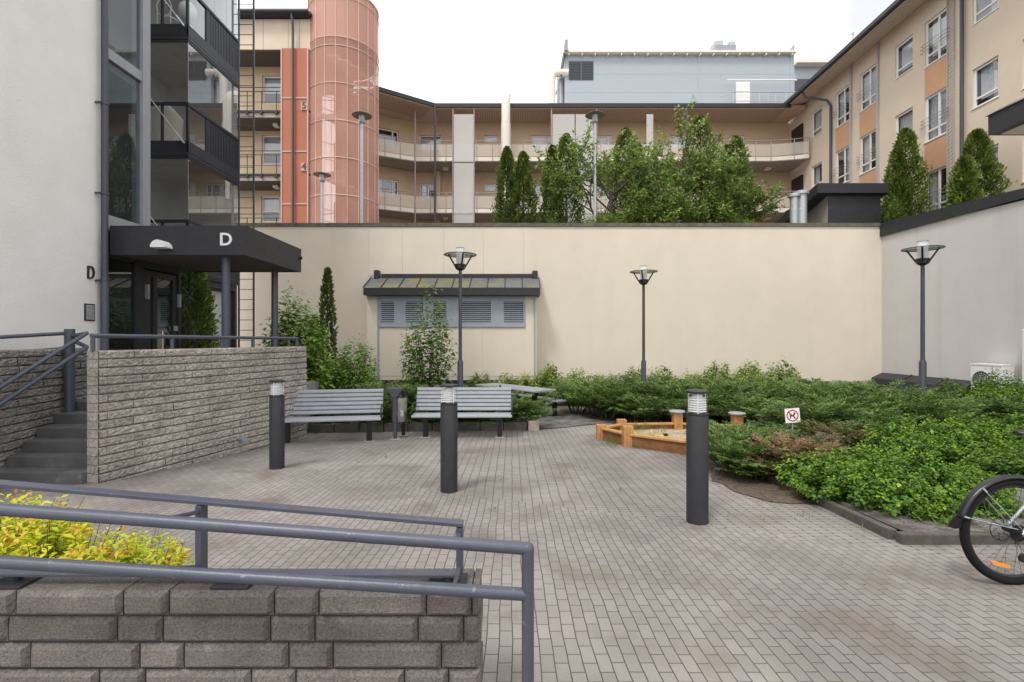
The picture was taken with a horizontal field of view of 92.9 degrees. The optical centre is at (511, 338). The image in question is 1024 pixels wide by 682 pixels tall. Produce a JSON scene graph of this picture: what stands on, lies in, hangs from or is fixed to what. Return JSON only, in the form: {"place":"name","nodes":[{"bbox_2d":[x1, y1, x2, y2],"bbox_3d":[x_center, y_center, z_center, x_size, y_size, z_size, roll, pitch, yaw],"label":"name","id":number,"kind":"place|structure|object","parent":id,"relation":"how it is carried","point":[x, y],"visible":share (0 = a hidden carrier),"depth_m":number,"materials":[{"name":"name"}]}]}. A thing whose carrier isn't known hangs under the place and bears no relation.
{"place":"outdoors","nodes":[
{"label":"outdoors","id":0,"kind":"place"},
{"bbox_2d":[0,423,1023,681],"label":"ground","id":1,"kind":"structure","parent":0,"point":[638,577],"depth_m":3.58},
{"bbox_2d":[0,348,87,468],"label":"stair side wall","id":2,"kind":"structure","parent":1,"relation":"on","point":[26,414],"depth_m":6.34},
{"bbox_2d":[0,399,88,484],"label":"stairs","id":3,"kind":"structure","parent":1,"relation":"on","point":[55,452],"depth_m":6.03,"materials":[{"name":"concrete"}]},
{"bbox_2d":[0,329,88,411],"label":"stair handrail","id":4,"kind":"object","parent":3,"relation":"on","point":[68,348],"visible":0.91,"depth_m":6.70,"materials":[{"name":"metal"}]},
{"bbox_2d":[0,0,302,394],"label":"apartment building","id":5,"kind":"structure","parent":1,"relation":"on","point":[180,197],"depth_m":8.49,"materials":[{"name":"paint"}]},
{"bbox_2d":[95,0,108,349],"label":"downpipe","id":6,"kind":"object","parent":5,"relation":"attached to","point":[104,283],"visible":0.85,"depth_m":8.08,"materials":[{"name":"grey metal"}]},
{"bbox_2d":[143,269,180,348],"bbox_3d":[-6.908,-0.205,9.605,0.144,2.190,0.970,0,0,0],"label":"door","id":7,"kind":"structure","parent":5,"relation":"in","point":[150,278],"depth_m":9.42,"materials":[{"name":"metal"}]},
{"bbox_2d":[152,101,183,140],"bbox_3d":[-9.020,-5.554,12.773,0.678,1.072,0.678,0,0,-45],"label":"window","id":8,"kind":"structure","parent":5,"relation":"on","point":[174,118],"depth_m":12.54,"materials":[{"name":"glass"}]},
{"bbox_2d":[238,0,254,346],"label":"ladder","id":9,"kind":"object","parent":5,"relation":"attached to","point":[253,136],"visible":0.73,"depth_m":14.79,"materials":[{"name":"metal"}]},
{"bbox_2d":[87,346,306,483],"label":"retaining wall","id":10,"kind":"structure","parent":1,"relation":"on","point":[150,410],"depth_m":6.68,"materials":[{"name":"grey stone"}]},
{"bbox_2d":[89,334,297,350],"bbox_3d":[-4.460,0.044,7.360,0.052,0.211,3.446,0,0,16],"label":"handrail","id":11,"kind":"object","parent":10,"relation":"on","point":[170,337],"visible":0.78,"depth_m":6.84,"materials":[{"name":"metal"}]},
{"bbox_2d":[181,269,220,348],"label":"thuja tree","id":12,"kind":"object","parent":1,"relation":"on","point":[200,291],"visible":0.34,"depth_m":11.31,"materials":[{"name":"green plant"}]},
{"bbox_2d":[0,568,482,681],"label":"planter wall","id":13,"kind":"structure","parent":1,"relation":"on","point":[95,629],"depth_m":1.90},
{"bbox_2d":[0,480,467,588],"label":"railing","id":14,"kind":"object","parent":13,"relation":"on","point":[14,579],"depth_m":1.96,"materials":[{"name":"metal"}]},
{"bbox_2d":[0,503,533,681],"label":"ramp handrail","id":15,"kind":"object","parent":1,"relation":"on","point":[524,593],"visible":1,"depth_m":1.73,"materials":[{"name":"metal"}]},
{"bbox_2d":[269,379,284,469],"bbox_3d":[-3.170,1.201,6.561,0.198,1.290,0.198,0,0,-42],"label":"bollard light","id":16,"kind":"object","parent":1,"relation":"on","point":[276,428],"visible":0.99,"depth_m":6.49,"materials":[{"name":"black metal"}]},
{"bbox_2d":[316,266,340,380],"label":"thuja tree","id":17,"kind":"object","parent":1,"relation":"on","point":[327,280],"visible":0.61,"depth_m":12.94,"materials":[{"name":"green plant"}]},
{"bbox_2d":[285,386,383,442],"bbox_3d":[-3.281,1.372,8.749,1.882,0.956,0.635,0,0,-9],"label":"park bench","id":18,"kind":"object","parent":1,"relation":"on","point":[369,401],"visible":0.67,"depth_m":8.89,"materials":[{"name":"wood"}]},
{"bbox_2d":[387,388,408,439],"bbox_3d":[-2.124,1.381,9.115,0.332,0.935,0.490,0,0,0],"label":"litter bin","id":19,"kind":"object","parent":1,"relation":"on","point":[399,407],"visible":1,"depth_m":8.99,"materials":[{"name":"grey metal"}]},
{"bbox_2d":[309,420,538,432],"bbox_3d":[-1.745,1.825,9.970,4.633,0.242,0.260,0,0,-4],"label":"bed edging","id":20,"kind":"object","parent":1,"relation":"on","point":[533,425],"visible":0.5,"depth_m":9.88,"materials":[{"name":"concrete"}]},
{"bbox_2d":[440,384,457,492],"bbox_3d":[-0.701,1.151,5.412,0.198,1.290,0.198,0,0,27],"label":"bollard light","id":21,"kind":"object","parent":1,"relation":"on","point":[448,444],"visible":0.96,"depth_m":5.34,"materials":[{"name":"black metal"}]},
{"bbox_2d":[363,270,540,401],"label":"vent house","id":22,"kind":"structure","parent":1,"relation":"on","point":[499,324],"depth_m":16.24,"materials":[{"name":"paint"}]},
{"bbox_2d":[411,385,512,437],"bbox_3d":[-0.930,1.383,9.260,1.882,0.956,0.635,0,0,0],"label":"park bench","id":23,"kind":"object","parent":1,"relation":"on","point":[479,398],"visible":1,"depth_m":9.41,"materials":[{"name":"wood"}]},
{"bbox_2d":[237,223,881,388],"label":"courtyard wall","id":24,"kind":"structure","parent":1,"relation":"on","point":[806,298],"depth_m":17.00,"materials":[{"name":"paint"}]},
{"bbox_2d":[308,401,969,502],"bbox_3d":[2.488,1.924,10.933,20.813,0.516,12.002,0,0,0],"label":"soil bed","id":25,"kind":"object","parent":1,"relation":"on","point":[719,474],"visible":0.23,"depth_m":5.90,"materials":[{"name":"soil"}]},
{"bbox_2d":[256,280,337,393],"bbox_3d":[-4.832,0.315,10.900,1.891,3.240,1.798,0,0,36],"label":"broadleaf shrub","id":26,"kind":"object","parent":25,"relation":"on","point":[310,341],"visible":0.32,"depth_m":10.81,"materials":[{"name":"green plant"}]},
{"bbox_2d":[328,333,381,415],"bbox_3d":[-3.710,0.917,11.604,1.497,2.094,1.547,0,0,-45],"label":"leafy bush","id":27,"kind":"object","parent":25,"relation":"on","point":[352,382],"visible":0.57,"depth_m":11.45,"materials":[{"name":"green plant"}]},
{"bbox_2d":[396,282,457,387],"bbox_3d":[-2.421,0.232,13.329,1.748,3.619,1.866,0,0,39],"label":"lilac tree","id":28,"kind":"object","parent":25,"relation":"on","point":[420,366],"visible":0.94,"depth_m":13.28,"materials":[{"name":"green plant"}]},
{"bbox_2d":[444,247,476,386],"bbox_3d":[-1.159,0.000,10.900,0.736,4.065,0.736,0,0,0],"label":"street lamp","id":29,"kind":"object","parent":25,"relation":"on","point":[460,265],"visible":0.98,"depth_m":10.86,"materials":[{"name":"grey metal"}]},
{"bbox_2d":[497,396,558,425],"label":"juniper shrub","id":30,"kind":"object","parent":25,"relation":"on","point":[529,412],"visible":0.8,"depth_m":10.24,"materials":[{"name":"green plant"}]},
{"bbox_2d":[543,377,602,413],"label":"juniper shrub","id":31,"kind":"object","parent":25,"relation":"on","point":[564,390],"visible":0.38,"depth_m":13.17,"materials":[{"name":"green plant"}]},
{"bbox_2d":[574,384,638,418],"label":"juniper shrub","id":32,"kind":"object","parent":25,"relation":"on","point":[597,402],"visible":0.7,"depth_m":11.68,"materials":[{"name":"green plant"}]},
{"bbox_2d":[630,265,657,382],"bbox_3d":[3.517,0.090,13.000,0.736,4.065,0.736,0,0,44],"label":"street lamp","id":33,"kind":"object","parent":25,"relation":"on","point":[643,281],"visible":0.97,"depth_m":12.96,"materials":[{"name":"black metal"}]},
{"bbox_2d":[609,391,680,422],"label":"juniper shrub","id":34,"kind":"object","parent":25,"relation":"on","point":[645,409],"visible":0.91,"depth_m":10.91,"materials":[{"name":"green plant"}]},
{"bbox_2d":[662,380,752,420],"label":"juniper shrub","id":35,"kind":"object","parent":25,"relation":"on","point":[683,388],"visible":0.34,"depth_m":11.07,"materials":[{"name":"green plant"}]},
{"bbox_2d":[684,425,796,473],"bbox_3d":[2.924,1.477,6.233,1.472,0.526,1.243,0,0,43],"label":"juniper shrub","id":36,"kind":"object","parent":25,"relation":"on","point":[727,447],"visible":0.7,"depth_m":6.12,"materials":[{"name":"green plant"}]},
{"bbox_2d":[683,419,799,453],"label":"juniper shrub","id":37,"kind":"object","parent":25,"relation":"on","point":[741,430],"visible":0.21,"depth_m":6.95,"materials":[{"name":"green plant"}]},
{"bbox_2d":[708,390,785,424],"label":"juniper shrub","id":38,"kind":"object","parent":25,"relation":"on","point":[747,401],"visible":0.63,"depth_m":10.29,"materials":[{"name":"green plant"}]},
{"bbox_2d":[714,449,791,480],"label":"juniper shrub","id":39,"kind":"object","parent":25,"relation":"on","point":[751,470],"visible":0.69,"depth_m":5.78,"materials":[{"name":"green plant"}]},
{"bbox_2d":[738,431,831,466],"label":"juniper shrub","id":40,"kind":"object","parent":25,"relation":"on","point":[773,452],"visible":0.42,"depth_m":6.05,"materials":[{"name":"green plant"}]},
{"bbox_2d":[741,395,873,428],"bbox_3d":[5.221,1.419,8.538,2.182,0.837,2.148,0,0,-26],"label":"juniper shrub","id":41,"kind":"object","parent":25,"relation":"on","point":[836,408],"visible":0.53,"depth_m":8.23,"materials":[{"name":"green plant"}]},
{"bbox_2d":[772,447,862,490],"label":"spirea bush","id":42,"kind":"object","parent":25,"relation":"on","point":[797,463],"visible":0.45,"depth_m":5.41,"materials":[{"name":"green plant"}]},
{"bbox_2d":[772,381,889,415],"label":"juniper shrub","id":43,"kind":"object","parent":25,"relation":"on","point":[820,390],"visible":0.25,"depth_m":10.52,"materials":[{"name":"green plant"}]},
{"bbox_2d":[786,459,881,503],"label":"spirea bush","id":44,"kind":"object","parent":25,"relation":"on","point":[812,492],"visible":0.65,"depth_m":4.93,"materials":[{"name":"green plant"}]},
{"bbox_2d":[797,419,887,456],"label":"juniper shrub","id":45,"kind":"object","parent":25,"relation":"on","point":[845,441],"visible":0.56,"depth_m":7.19,"materials":[{"name":"green plant"}]},
{"bbox_2d":[783,388,921,417],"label":"juniper shrub","id":46,"kind":"object","parent":25,"relation":"on","point":[869,397],"visible":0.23,"depth_m":8.89,"materials":[{"name":"green plant"}]},
{"bbox_2d":[819,439,915,480],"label":"spirea bush","id":47,"kind":"object","parent":25,"relation":"on","point":[858,459],"visible":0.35,"depth_m":5.39,"materials":[{"name":"green plant"}]},
{"bbox_2d":[809,399,931,429],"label":"juniper shrub","id":48,"kind":"object","parent":25,"relation":"on","point":[881,413],"visible":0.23,"depth_m":8.00,"materials":[{"name":"green plant"}]},
{"bbox_2d":[831,458,948,518],"bbox_3d":[3.557,1.406,4.659,0.933,0.524,0.953,0,0,-42],"label":"spirea bush","id":49,"kind":"object","parent":25,"relation":"on","point":[865,492],"visible":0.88,"depth_m":4.50,"materials":[{"name":"green plant"}]},
{"bbox_2d":[848,422,948,467],"bbox_3d":[5.248,1.445,6.654,1.162,0.619,1.138,0,0,-44],"label":"spirea bush","id":50,"kind":"object","parent":25,"relation":"on","point":[911,446],"visible":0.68,"depth_m":6.45,"materials":[{"name":"green plant"}]},
{"bbox_2d":[838,383,971,412],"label":"juniper shrub","id":51,"kind":"object","parent":25,"relation":"on","point":[931,398],"visible":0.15,"depth_m":9.42,"materials":[{"name":"green plant"}]},
{"bbox_2d":[854,449,975,503],"bbox_3d":[4.045,1.398,4.916,0.975,0.559,1.068,0,0,-21],"label":"spirea bush","id":52,"kind":"object","parent":25,"relation":"on","point":[947,486],"visible":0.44,"depth_m":4.74,"materials":[{"name":"green plant"}]},
{"bbox_2d":[873,410,956,445],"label":"spirea bush","id":53,"kind":"object","parent":25,"relation":"on","point":[912,423],"visible":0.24,"depth_m":7.09,"materials":[{"name":"green plant"}]},
{"bbox_2d":[852,395,989,427],"bbox_3d":[7.067,1.404,8.502,2.108,0.866,1.909,0,0,-29],"label":"juniper shrub","id":54,"kind":"object","parent":25,"relation":"on","point":[928,408],"visible":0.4,"depth_m":8.22,"materials":[{"name":"green plant"}]},
{"bbox_2d":[900,241,945,396],"bbox_3d":[8.695,-0.026,10.300,0.736,4.065,0.736,0,0,-29],"label":"street lamp","id":55,"kind":"object","parent":25,"relation":"on","point":[922,260],"visible":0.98,"depth_m":10.26,"materials":[{"name":"black metal"}]},
{"bbox_2d":[904,431,1008,471],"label":"spirea bush","id":56,"kind":"object","parent":25,"relation":"on","point":[954,452],"visible":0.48,"depth_m":6.24,"materials":[{"name":"green plant"}]},
{"bbox_2d":[913,418,1019,455],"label":"spirea bush","id":57,"kind":"object","parent":25,"relation":"on","point":[981,438],"visible":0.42,"depth_m":6.61,"materials":[{"name":"green plant"}]},
{"bbox_2d":[917,460,1020,500],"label":"spirea bush","id":58,"kind":"object","parent":25,"relation":"on","point":[976,479],"visible":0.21,"depth_m":4.83,"materials":[{"name":"green plant"}]},
{"bbox_2d":[955,445,1023,476],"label":"spirea bush","id":59,"kind":"object","parent":25,"relation":"on","point":[1014,466],"visible":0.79,"depth_m":5.68,"materials":[{"name":"green plant"}]},
{"bbox_2d":[960,367,1023,398],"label":"leafy shrub","id":60,"kind":"object","parent":25,"relation":"on","point":[990,383],"visible":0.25,"depth_m":10.86,"materials":[{"name":"green plant"}]},
{"bbox_2d":[965,395,1023,426],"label":"juniper shrub","id":61,"kind":"object","parent":25,"relation":"on","point":[1005,407],"visible":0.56,"depth_m":9.15,"materials":[{"name":"green plant"}]},
{"bbox_2d":[596,409,773,454],"bbox_3d":[2.997,1.663,8.486,2.877,0.528,2.537,0,0,0],"label":"sandbox","id":62,"kind":"object","parent":1,"relation":"on","point":[626,436],"visible":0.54,"depth_m":8.41,"materials":[{"name":"brown wood"}]},
{"bbox_2d":[686,389,708,524],"bbox_3d":[1.672,1.107,4.388,0.198,1.290,0.198,0,0,0],"label":"bollard light","id":63,"kind":"object","parent":1,"relation":"on","point":[697,463],"visible":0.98,"depth_m":4.31,"materials":[{"name":"metal"}]},
{"bbox_2d":[762,474,1023,544],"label":"kerb","id":64,"kind":"structure","parent":1,"relation":"on","point":[910,537],"depth_m":3.88,"materials":[{"name":"concrete"}]},
{"bbox_2d":[798,482,1023,530],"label":"gravel bed","id":65,"kind":"object","parent":1,"relation":"on","point":[893,521],"depth_m":4.19,"materials":[{"name":"gravel"}]},
{"bbox_2d":[889,490,977,526],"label":"spirea bush","id":66,"kind":"object","parent":65,"relation":"on","point":[914,512],"visible":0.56,"depth_m":4.23,"materials":[{"name":"green plant"}]},
{"bbox_2d":[945,482,1023,518],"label":"spirea bush","id":67,"kind":"object","parent":65,"relation":"on","point":[1009,505],"visible":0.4,"depth_m":4.35,"materials":[{"name":"green plant"}]},
{"bbox_2d":[871,188,1023,401],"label":"side wall","id":68,"kind":"structure","parent":1,"relation":"on","point":[974,290],"depth_m":14.14,"materials":[{"name":"paint"}]},
{"bbox_2d":[970,363,1014,390],"bbox_3d":[12.676,1.143,12.800,0.488,0.955,0.840,0,0,0],"label":"air conditioner","id":69,"kind":"object","parent":68,"relation":"attached to","point":[978,370],"visible":0.34,"depth_m":12.72,"materials":[{"name":"white metal"}]},
{"bbox_2d":[948,429,1023,584],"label":"bicycle","id":70,"kind":"object","parent":1,"relation":"on","point":[974,498],"visible":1,"depth_m":3.15,"materials":[{"name":"black metal"}]},
{"bbox_2d":[490,410,606,428],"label":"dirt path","id":71,"kind":"structure","parent":0,"point":[564,418],"depth_m":11.56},
{"bbox_2d":[237,0,894,102],"label":"sky","id":72,"kind":"structure","parent":0,"point":[435,51],"materials":[{"name":"white"}]},
{"bbox_2d":[794,59,830,92],"bbox_3d":[23.684,-16.825,37.700,5.836,7.050,4.600,0,0,0],"label":"plant room","id":73,"kind":"object","parent":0,"point":[805,70],"visible":0.17,"depth_m":35.90,"materials":[{"name":"metal"}]},
{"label":"roof deck","id":74,"kind":"structure","parent":0,"visible":0},
{"bbox_2d":[237,8,311,222],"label":"gallery wing","id":75,"kind":"structure","parent":74,"relation":"on","point":[282,110],"depth_m":23.30,"materials":[{"name":"paint"}]},
{"bbox_2d":[308,0,378,222],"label":"stair tower","id":76,"kind":"structure","parent":74,"relation":"on","point":[344,64],"depth_m":22.94,"materials":[{"name":"brown"}]},
{"bbox_2d":[352,111,371,222],"bbox_3d":[-5.860,-6.320,19.000,0.760,4.960,0.760,0,0,0],"label":"deck lamp","id":77,"kind":"object","parent":74,"relation":"on","point":[362,116],"visible":0.98,"depth_m":18.95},
{"bbox_2d":[490,145,522,222],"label":"thuja tree","id":78,"kind":"object","parent":74,"relation":"on","point":[505,168],"visible":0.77,"depth_m":20.29,"materials":[{"name":"green plant"}]},
{"bbox_2d":[506,150,540,222],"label":"thuja tree","id":79,"kind":"object","parent":74,"relation":"on","point":[523,168],"visible":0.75,"depth_m":20.43,"materials":[{"name":"green plant"}]},
{"bbox_2d":[536,144,568,222],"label":"thuja tree","id":80,"kind":"object","parent":74,"relation":"on","point":[545,194],"visible":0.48,"depth_m":20.60,"materials":[{"name":"green plant"}]},
{"bbox_2d":[542,132,591,222],"bbox_3d":[2.343,-6.203,20.440,2.128,4.906,2.083,0,0,0],"label":"thuja tree","id":81,"kind":"object","parent":74,"relation":"on","point":[562,142],"visible":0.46,"depth_m":20.12,"materials":[{"name":"green plant"}]},
{"bbox_2d":[379,87,809,222],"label":"gallery building","id":82,"kind":"structure","parent":74,"relation":"on","point":[438,162],"depth_m":29.38,"materials":[{"name":"paint"}]},
{"bbox_2d":[556,39,796,122],"bbox_3d":[10.879,-16.351,34.085,15.429,6.102,6.230,0,0,0],"label":"plant room","id":83,"kind":"object","parent":82,"relation":"on","point":[679,76],"visible":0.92,"depth_m":32.00,"materials":[{"name":"metal"}]},
{"bbox_2d":[533,119,691,221],"bbox_3d":[3.830,-6.419,20.611,6.163,5.294,5.764,0,0,0],"label":"leafy tree","id":84,"kind":"object","parent":74,"relation":"on","point":[638,153],"visible":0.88,"depth_m":19.29,"materials":[{"name":"green plant"}]},
{"bbox_2d":[601,127,647,221],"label":"thuja tree","id":85,"kind":"object","parent":74,"relation":"on","point":[620,139],"visible":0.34,"depth_m":21.16,"materials":[{"name":"green plant"}]},
{"bbox_2d":[611,195,660,222],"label":"shrub","id":86,"kind":"object","parent":74,"relation":"on","point":[633,216],"visible":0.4,"depth_m":19.06,"materials":[{"name":"plant"}]},
{"bbox_2d":[642,179,698,222],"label":"shrub","id":87,"kind":"object","parent":74,"relation":"on","point":[671,215],"visible":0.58,"depth_m":18.98,"materials":[{"name":"plant"}]},
{"bbox_2d":[613,95,751,218],"bbox_3d":[6.992,-6.535,20.538,5.659,5.518,4.864,0,0,26],"label":"leafy tree","id":88,"kind":"object","parent":74,"relation":"on","point":[720,166],"visible":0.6,"depth_m":19.46,"materials":[{"name":"green plant"}]},
{"bbox_2d":[678,115,727,222],"bbox_3d":[8.313,-6.847,21.624,2.827,6.195,2.980,0,0,-30],"label":"thuja tree","id":89,"kind":"object","parent":74,"relation":"on","point":[707,130],"visible":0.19,"depth_m":21.33,"materials":[{"name":"green plant"}]},
{"bbox_2d":[685,183,742,222],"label":"shrub","id":90,"kind":"object","parent":74,"relation":"on","point":[705,213],"visible":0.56,"depth_m":18.93,"materials":[{"name":"plant"}]},
{"bbox_2d":[672,155,787,221],"bbox_3d":[8.880,-5.623,20.351,4.618,3.718,3.910,0,0,0],"label":"leafy tree","id":91,"kind":"object","parent":74,"relation":"on","point":[753,202],"visible":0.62,"depth_m":19.59,"materials":[{"name":"green plant"}]},
{"bbox_2d":[775,183,887,222],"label":"roof shed","id":92,"kind":"structure","parent":74,"relation":"on","point":[843,202],"depth_m":19.00,"materials":[{"name":"metal"}]},
{"bbox_2d":[881,149,914,222],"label":"thuja tree","id":93,"kind":"object","parent":74,"relation":"on","point":[889,193],"visible":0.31,"depth_m":19.29,"materials":[{"name":"green plant"}]},
{"bbox_2d":[784,0,1023,214],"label":"apartment block","id":94,"kind":"structure","parent":74,"relation":"on","point":[942,78],"depth_m":19.88,"materials":[{"name":"paint"}]},
{"bbox_2d":[856,64,875,112],"bbox_3d":[17.043,-11.815,22.960,0.750,1.830,1.359,0,0,0],"label":"window","id":95,"kind":"structure","parent":94,"relation":"in","point":[868,79],"depth_m":23.15,"materials":[{"name":"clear glass"}]},
{"bbox_2d":[856,129,875,175],"bbox_3d":[17.043,-8.785,22.960,0.750,1.830,1.359,0,0,0],"label":"window","id":96,"kind":"structure","parent":94,"relation":"in","point":[868,142],"depth_m":23.31,"materials":[{"name":"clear glass"}]},
{"bbox_2d":[894,35,912,80],"bbox_3d":[17.011,-11.995,20.767,0.672,1.450,1.040,0,0,0],"label":"window","id":97,"kind":"structure","parent":94,"relation":"in","point":[904,52],"depth_m":20.99,"materials":[{"name":"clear glass"}]},
{"bbox_2d":[920,9,949,69],"bbox_3d":[16.922,-11.815,19.130,0.749,1.830,1.321,0,0,0],"label":"window","id":98,"kind":"structure","parent":94,"relation":"in","point":[936,28],"depth_m":19.35,"materials":[{"name":"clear glass"}]},
{"bbox_2d":[920,87,949,143],"bbox_3d":[16.922,-8.785,19.130,0.749,1.830,1.321,0,0,0],"label":"window","id":99,"kind":"structure","parent":94,"relation":"in","point":[936,107],"depth_m":19.34,"materials":[{"name":"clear glass"}]},
{"bbox_2d":[926,166,946,210],"bbox_3d":[16.922,-5.755,19.130,0.749,1.830,1.321,0,0,0],"label":"window","id":100,"kind":"structure","parent":94,"relation":"in","point":[937,190],"depth_m":19.40,"materials":[{"name":"clear glass"}]},
{"bbox_2d":[971,56,998,110],"bbox_3d":[16.894,-8.965,17.076,0.671,1.450,1.036,0,0,0],"label":"window","id":101,"kind":"structure","parent":94,"relation":"in","point":[985,76],"depth_m":17.27,"materials":[{"name":"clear glass"}]},
{"bbox_2d":[985,97,1023,134],"bbox_3d":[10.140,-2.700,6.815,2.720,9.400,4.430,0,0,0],"label":"roof canopy","id":102,"kind":"object","parent":94,"relation":"attached to","point":[1008,119],"visible":1,"depth_m":8.70,"materials":[{"name":"metal"}]},
{"bbox_2d":[881,127,936,221],"bbox_3d":[15.571,-6.074,19.329,2.306,4.649,1.892,0,0,0],"label":"thuja tree","id":103,"kind":"object","parent":74,"relation":"on","point":[906,134],"visible":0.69,"depth_m":19.00,"materials":[{"name":"green plant"}]},
{"bbox_2d":[942,154,987,206],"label":"thuja tree","id":104,"kind":"object","parent":74,"relation":"on","point":[965,170],"visible":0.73,"depth_m":15.82,"materials":[{"name":"green plant"}]},
{"bbox_2d":[943,127,1017,205],"bbox_3d":[15.446,-5.285,16.213,1.919,3.470,1.737,0,0,0],"label":"thuja tree","id":105,"kind":"object","parent":74,"relation":"on","point":[979,143],"visible":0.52,"depth_m":15.87,"materials":[{"name":"green plant"}]},
{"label":"planter soil","id":106,"kind":"structure","parent":0,"visible":0},
{"bbox_2d":[0,489,91,557],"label":"yellow spirea","id":107,"kind":"object","parent":106,"relation":"on","point":[4,521],"visible":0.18,"depth_m":2.81,"materials":[{"name":"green plant"}]},
{"bbox_2d":[0,502,147,562],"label":"yellow spirea","id":108,"kind":"object","parent":106,"relation":"on","point":[73,539],"visible":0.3,"depth_m":2.65,"materials":[{"name":"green plant"}]},
{"bbox_2d":[59,525,194,565],"bbox_3d":[-2.066,1.277,2.556,0.761,0.555,0.734,0,0,33],"label":"yellow spirea","id":109,"kind":"object","parent":106,"relation":"on","point":[168,559],"visible":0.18,"depth_m":2.61,"materials":[{"name":"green plant"}]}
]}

